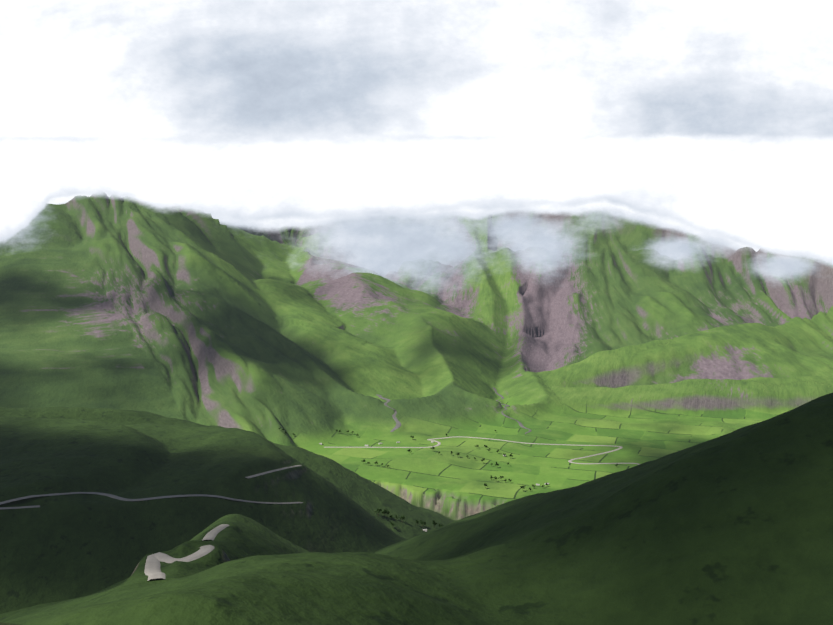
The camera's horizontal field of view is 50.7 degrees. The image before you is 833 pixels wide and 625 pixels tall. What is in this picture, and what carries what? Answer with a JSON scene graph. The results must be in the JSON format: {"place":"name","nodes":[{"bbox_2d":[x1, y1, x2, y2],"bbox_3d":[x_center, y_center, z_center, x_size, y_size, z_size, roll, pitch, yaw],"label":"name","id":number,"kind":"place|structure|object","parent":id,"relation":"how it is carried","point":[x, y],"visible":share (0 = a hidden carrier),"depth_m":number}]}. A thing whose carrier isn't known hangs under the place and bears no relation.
{"place":"outdoors","nodes":[
{"label":"outdoors","id":0,"kind":"place"},
{"bbox_2d":[0,505,39,508],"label":"road","id":1,"kind":"structure","parent":0,"point":[19,507],"depth_m":1337.62},
{"bbox_2d":[0,195,832,624],"bbox_3d":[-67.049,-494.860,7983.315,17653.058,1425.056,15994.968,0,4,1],"label":"mountain terrain","id":2,"kind":"structure","parent":0,"point":[146,351],"depth_m":3100.97},
{"bbox_2d":[0,492,302,504],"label":"road","id":3,"kind":"structure","parent":2,"relation":"on","point":[98,493],"depth_m":1436.66},
{"bbox_2d":[144,545,213,580],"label":"path","id":4,"kind":"structure","parent":2,"relation":"on","point":[152,570],"depth_m":642.46},
{"bbox_2d":[203,524,228,539],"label":"path","id":5,"kind":"structure","parent":2,"relation":"on","point":[212,534],"depth_m":846.87},
{"bbox_2d":[245,465,301,477],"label":"road bend","id":6,"kind":"object","parent":2,"relation":"on","point":[259,474],"visible":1,"depth_m":1619.03},
{"bbox_2d":[377,394,400,431],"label":"stream","id":7,"kind":"structure","parent":2,"relation":"on","point":[398,424],"depth_m":3416.17},
{"bbox_2d":[493,387,531,433],"bbox_3d":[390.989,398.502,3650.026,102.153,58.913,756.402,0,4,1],"label":"stream","id":8,"kind":"structure","parent":2,"relation":"on","point":[520,423],"depth_m":3506.37},
{"bbox_2d":[0,0,832,138],"bbox_3d":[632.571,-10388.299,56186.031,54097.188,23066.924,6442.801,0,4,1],"label":"cloud","id":9,"kind":"structure","parent":0,"point":[247,68],"depth_m":57452.45},
{"bbox_2d":[0,130,832,287],"bbox_3d":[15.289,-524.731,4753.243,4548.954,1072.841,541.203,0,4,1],"label":"cloud","id":10,"kind":"structure","parent":0,"point":[388,204],"depth_m":4891.96},
{"bbox_2d":[324,436,639,464],"bbox_3d":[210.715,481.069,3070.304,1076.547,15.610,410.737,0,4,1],"label":"valley road","id":11,"kind":"structure","parent":0,"point":[570,461],"depth_m":3111.88}
]}

